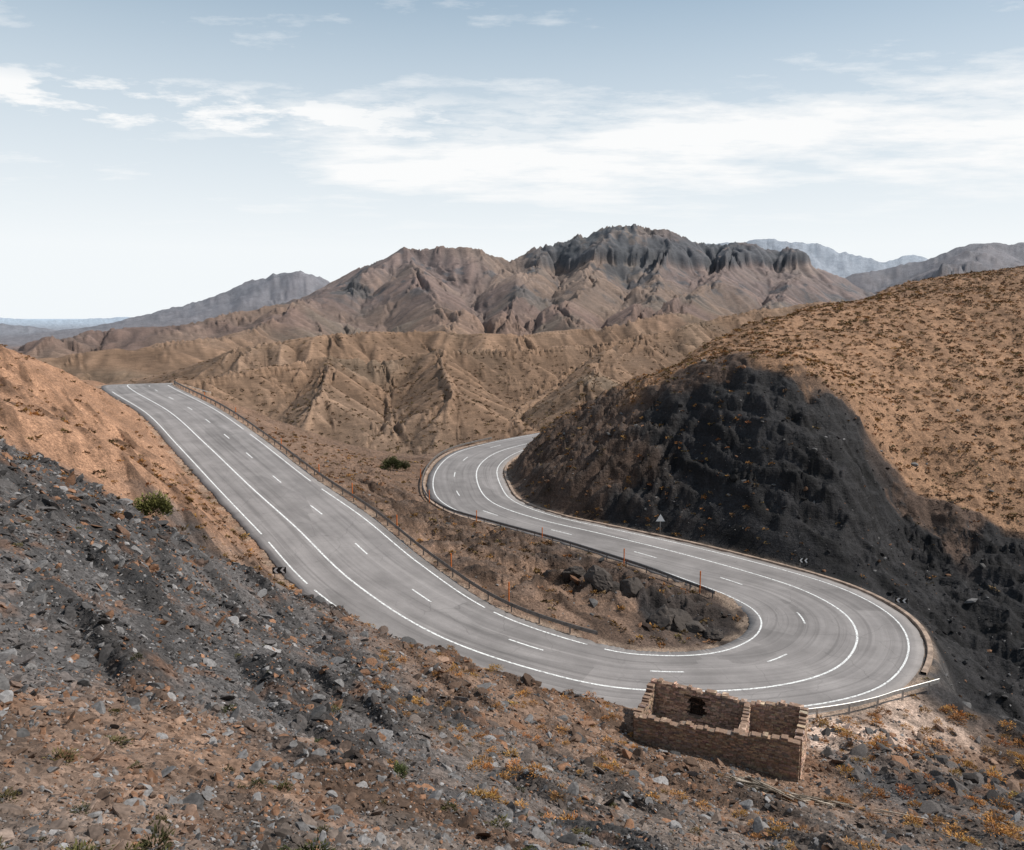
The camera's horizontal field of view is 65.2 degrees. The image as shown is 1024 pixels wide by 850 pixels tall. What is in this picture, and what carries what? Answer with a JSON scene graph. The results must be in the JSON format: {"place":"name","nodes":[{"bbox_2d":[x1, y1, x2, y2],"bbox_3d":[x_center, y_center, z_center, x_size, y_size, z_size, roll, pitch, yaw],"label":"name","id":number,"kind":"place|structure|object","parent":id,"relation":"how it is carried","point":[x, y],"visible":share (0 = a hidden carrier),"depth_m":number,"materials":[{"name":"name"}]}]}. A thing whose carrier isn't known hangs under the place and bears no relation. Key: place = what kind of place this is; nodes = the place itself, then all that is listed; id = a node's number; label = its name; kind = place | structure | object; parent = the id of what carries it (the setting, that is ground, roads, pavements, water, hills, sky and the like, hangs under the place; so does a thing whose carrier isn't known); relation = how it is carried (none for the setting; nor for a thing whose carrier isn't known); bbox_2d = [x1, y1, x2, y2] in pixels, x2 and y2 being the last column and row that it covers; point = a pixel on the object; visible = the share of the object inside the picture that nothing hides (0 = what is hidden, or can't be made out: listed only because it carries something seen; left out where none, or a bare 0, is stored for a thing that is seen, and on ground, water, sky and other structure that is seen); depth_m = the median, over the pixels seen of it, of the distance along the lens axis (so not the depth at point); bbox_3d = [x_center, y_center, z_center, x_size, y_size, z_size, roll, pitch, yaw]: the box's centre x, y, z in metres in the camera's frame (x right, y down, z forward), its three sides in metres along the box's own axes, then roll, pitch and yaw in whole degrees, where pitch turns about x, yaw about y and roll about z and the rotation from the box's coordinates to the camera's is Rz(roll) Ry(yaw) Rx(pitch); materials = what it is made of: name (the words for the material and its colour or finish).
{"place":"outdoors","nodes":[
{"label":"outdoors","id":0,"kind":"place"},
{"bbox_2d":[0,224,1023,849],"bbox_3d":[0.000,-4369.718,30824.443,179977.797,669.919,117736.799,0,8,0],"label":"terrain","id":1,"kind":"structure","parent":0,"point":[636,294],"depth_m":110.88,"materials":[{"name":"brown soil"}]},
{"bbox_2d":[132,490,174,516],"bbox_3d":[-23.349,5.047,52.105,3.034,1.646,3.045,0,8,0],"label":"shrub","id":2,"kind":"object","parent":1,"relation":"on","point":[151,503],"visible":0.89,"depth_m":51.54,"materials":[{"name":"green plant"}]},
{"bbox_2d":[0,344,380,586],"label":"scrub","id":3,"kind":"object","parent":1,"relation":"on","point":[29,457],"visible":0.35,"depth_m":84.28,"materials":[{"name":"brown plant"}]},
{"bbox_2d":[272,567,285,579],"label":"chevron sign","id":4,"kind":"object","parent":1,"relation":"on","point":[278,570],"visible":0.88,"depth_m":77.25,"materials":[{"name":"metal"}]},
{"bbox_2d":[174,381,597,634],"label":"guard rail","id":5,"kind":"object","parent":1,"relation":"on","point":[570,626],"visible":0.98,"depth_m":87.55,"materials":[{"name":"metal"}]},
{"bbox_2d":[380,455,400,469],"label":"shrub","id":6,"kind":"object","parent":1,"relation":"on","point":[392,461],"visible":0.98,"depth_m":139.02,"materials":[{"name":"green plant"}]},
{"bbox_2d":[392,760,409,778],"bbox_3d":[-1.845,5.556,12.874,0.328,0.266,0.493,2,8,17],"label":"shrub","id":7,"kind":"object","parent":1,"relation":"on","point":[401,769],"visible":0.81,"depth_m":12.89,"materials":[{"name":"green plant"}]},
{"bbox_2d":[394,459,410,469],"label":"shrub","id":8,"kind":"object","parent":1,"relation":"on","point":[405,465],"visible":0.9,"depth_m":140.55,"materials":[{"name":"green plant"}]},
{"bbox_2d":[0,509,863,849],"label":"shrubs","id":9,"kind":"object","parent":1,"relation":"on","point":[144,843],"visible":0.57,"depth_m":9.37,"materials":[{"name":"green plant"}]},
{"bbox_2d":[3,358,933,699],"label":"shrubs","id":10,"kind":"object","parent":1,"relation":"on","point":[187,496],"visible":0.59,"depth_m":91.58,"materials":[{"name":"brown plant"}]},
{"bbox_2d":[508,582,509,606],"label":"marker post","id":11,"kind":"object","parent":1,"relation":"on","point":[508,592],"visible":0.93,"depth_m":75.75,"materials":[{"name":"concrete"}]},
{"bbox_2d":[0,439,1023,849],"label":"gravel","id":12,"kind":"structure","parent":1,"relation":"on","point":[154,699],"depth_m":21.96,"materials":[{"name":"gravel"}]},
{"bbox_2d":[0,435,1023,849],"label":"rocks","id":13,"kind":"object","parent":1,"relation":"on","point":[192,801],"visible":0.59,"depth_m":16.61,"materials":[{"name":"grey stone"}]},
{"bbox_2d":[1,350,1023,821],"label":"rocks","id":14,"kind":"object","parent":1,"relation":"on","point":[1011,784],"visible":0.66,"depth_m":78.54,"materials":[{"name":"grey stone"}]},
{"bbox_2d":[450,649,635,739],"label":"dry grass","id":15,"kind":"structure","parent":1,"relation":"on","point":[544,689],"depth_m":52.65,"materials":[{"name":"brown plant"}]},
{"bbox_2d":[130,270,974,453],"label":"scrub","id":16,"kind":"object","parent":1,"relation":"on","point":[490,431],"visible":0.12,"depth_m":363.05,"materials":[{"name":"brown plant"}]},
{"bbox_2d":[422,437,714,597],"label":"guard rail","id":17,"kind":"object","parent":1,"relation":"on","point":[690,583],"visible":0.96,"depth_m":103.03,"materials":[{"name":"metal"}]},
{"bbox_2d":[562,566,585,582],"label":"boulder","id":18,"kind":"object","parent":1,"relation":"on","point":[577,571],"visible":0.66,"depth_m":85.91,"materials":[{"name":"grey stone"}]},
{"bbox_2d":[583,565,612,593],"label":"boulder","id":19,"kind":"object","parent":1,"relation":"on","point":[599,579],"visible":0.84,"depth_m":82.75,"materials":[{"name":"grey stone"}]},
{"bbox_2d":[611,581,619,592],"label":"boulder","id":20,"kind":"object","parent":1,"relation":"on","point":[616,585],"visible":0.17,"depth_m":84.07,"materials":[{"name":"grey stone"}]},
{"bbox_2d":[619,577,644,597],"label":"boulder","id":21,"kind":"object","parent":1,"relation":"on","point":[631,587],"visible":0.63,"depth_m":81.32,"materials":[{"name":"grey stone"}]},
{"bbox_2d":[632,682,655,732],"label":"end wall","id":22,"kind":"structure","parent":1,"relation":"on","point":[650,705],"depth_m":53.30,"materials":[{"name":"beige stone"}]},
{"bbox_2d":[647,604,673,630],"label":"boulder","id":23,"kind":"object","parent":1,"relation":"on","point":[661,617],"visible":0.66,"depth_m":76.22,"materials":[{"name":"grey stone"}]},
{"bbox_2d":[657,514,663,529],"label":"warning sign","id":24,"kind":"object","parent":1,"relation":"on","point":[660,518],"visible":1,"depth_m":107.97,"materials":[{"name":"metal"}]},
{"bbox_2d":[668,608,692,632],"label":"boulder","id":25,"kind":"object","parent":1,"relation":"on","point":[681,618],"visible":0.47,"depth_m":76.51,"materials":[{"name":"grey stone"}]},
{"bbox_2d":[351,614,1023,849],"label":"dry grass","id":26,"kind":"structure","parent":1,"relation":"on","point":[556,794],"depth_m":29.57,"materials":[{"name":"brown plant"}]},
{"bbox_2d":[685,620,705,632],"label":"boulder","id":27,"kind":"object","parent":1,"relation":"on","point":[693,626],"visible":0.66,"depth_m":76.16,"materials":[{"name":"grey stone"}]},
{"bbox_2d":[699,571,700,593],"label":"marker post","id":28,"kind":"object","parent":1,"relation":"on","point":[700,584],"visible":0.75,"depth_m":86.98,"materials":[{"name":"concrete"}]},
{"bbox_2d":[703,628,723,640],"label":"boulder","id":29,"kind":"object","parent":1,"relation":"on","point":[716,634],"visible":0.79,"depth_m":75.34,"materials":[{"name":"grey stone"}]},
{"bbox_2d":[633,713,799,781],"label":"front wall","id":30,"kind":"structure","parent":1,"relation":"on","point":[704,747],"depth_m":48.36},
{"bbox_2d":[634,712,800,781],"bbox_3d":[12.350,19.714,48.988,9.901,3.154,0.450,3,8,23],"label":"front wall mortar","id":31,"kind":"object","parent":30,"relation":"attached to","point":[723,730],"visible":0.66,"depth_m":48.44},
{"bbox_2d":[472,687,970,819],"bbox_3d":[13.891,19.148,46.907,32.485,8.928,16.686,1,8,10],"label":"rubble","id":32,"kind":"object","parent":1,"relation":"on","point":[799,788],"visible":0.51,"depth_m":47.20,"materials":[{"name":"stone"}]},
{"bbox_2d":[428,266,1023,590],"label":"scrub","id":33,"kind":"object","parent":1,"relation":"on","point":[783,353],"visible":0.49,"depth_m":151.24,"materials":[{"name":"brown plant"}]},
{"bbox_2d":[650,678,803,738],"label":"back wall","id":34,"kind":"structure","parent":1,"relation":"on","point":[724,709],"depth_m":52.61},
{"bbox_2d":[684,694,709,700],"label":"lintel","id":35,"kind":"structure","parent":34,"relation":"on","point":[697,697],"depth_m":53.16,"materials":[{"name":"brown wood"}]},
{"bbox_2d":[688,697,706,715],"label":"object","id":36,"kind":"object","parent":34,"relation":"on","point":[695,708],"depth_m":53.62,"materials":[{"name":"black"}]},
{"bbox_2d":[651,678,800,737],"bbox_3d":[14.000,19.368,52.876,9.810,3.805,0.400,3,8,23],"label":"back wall mortar","id":37,"kind":"object","parent":34,"relation":"attached to","point":[667,683],"visible":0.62,"depth_m":52.81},
{"bbox_2d":[739,703,750,732],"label":"partition wall","id":38,"kind":"structure","parent":1,"relation":"on","point":[747,728],"depth_m":50.96,"materials":[{"name":"beige stone"}]},
{"bbox_2d":[739,703,749,731],"bbox_3d":[14.600,19.812,50.413,0.350,3.178,3.771,3,8,22],"label":"partition wall mortar","id":39,"kind":"object","parent":38,"relation":"attached to","point":[745,716],"visible":0.22,"depth_m":50.63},
{"bbox_2d":[661,755,926,819],"bbox_3d":[14.674,19.021,41.817,13.781,3.479,2.589,0,8,0],"label":"timber debris","id":40,"kind":"object","parent":1,"relation":"on","point":[759,785],"visible":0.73,"depth_m":41.78,"materials":[{"name":"brown wood"}]},
{"bbox_2d":[794,707,808,779],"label":"end wall","id":41,"kind":"structure","parent":1,"relation":"on","point":[804,746],"depth_m":48.68,"materials":[{"name":"beige stone"}]},
{"bbox_2d":[795,707,807,779],"bbox_3d":[17.665,19.889,49.021,0.400,3.794,3.728,4,8,25],"label":"end wall mortar","id":42,"kind":"object","parent":41,"relation":"attached to","point":[799,731],"visible":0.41,"depth_m":48.41,"materials":[{"name":"beige concrete"}]},
{"bbox_2d":[799,558,808,564],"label":"chevron sign","id":43,"kind":"object","parent":1,"relation":"on","point":[803,560],"visible":0.88,"depth_m":95.38,"materials":[{"name":"metal"}]},
{"bbox_2d":[808,679,939,718],"bbox_3d":[23.086,21.506,61.019,25.214,1.975,1.927,-2,8,-16],"label":"guard rail","id":44,"kind":"object","parent":1,"relation":"on","point":[866,701],"visible":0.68,"depth_m":62.05,"materials":[{"name":"metal"}]},
{"bbox_2d":[895,597,907,609],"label":"chevron sign","id":45,"kind":"object","parent":1,"relation":"on","point":[901,600],"visible":0.88,"depth_m":84.48,"materials":[{"name":"metal"}]},
{"bbox_2d":[807,704,1023,846],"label":"dry grass","id":46,"kind":"structure","parent":1,"relation":"on","point":[846,732],"depth_m":52.94,"materials":[{"name":"brown plant"}]},
{"bbox_2d":[818,708,1023,818],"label":"rocks","id":47,"kind":"object","parent":1,"relation":"on","point":[931,806],"visible":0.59,"depth_m":50.61,"materials":[{"name":"grey stone"}]},
{"bbox_2d":[0,0,1023,318],"label":"sky","id":48,"kind":"structure","parent":0,"point":[156,155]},
{"bbox_2d":[101,383,923,714],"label":"road","id":49,"kind":"structure","parent":0,"point":[821,639],"depth_m":81.90,"materials":[{"name":"grey asphalt"}]},
{"bbox_2d":[423,442,497,526],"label":"kerb","id":50,"kind":"structure","parent":49,"relation":"on","point":[424,482],"depth_m":135.33,"materials":[{"name":"concrete"}]},
{"bbox_2d":[113,385,909,706],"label":"road marking","id":51,"kind":"object","parent":49,"relation":"on","point":[521,623],"visible":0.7,"depth_m":81.57,"materials":[{"name":"paint"}]},
{"bbox_2d":[504,454,932,674],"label":"kerb","id":52,"kind":"structure","parent":49,"relation":"on","point":[929,645],"depth_m":96.17,"materials":[{"name":"concrete"}]}
]}

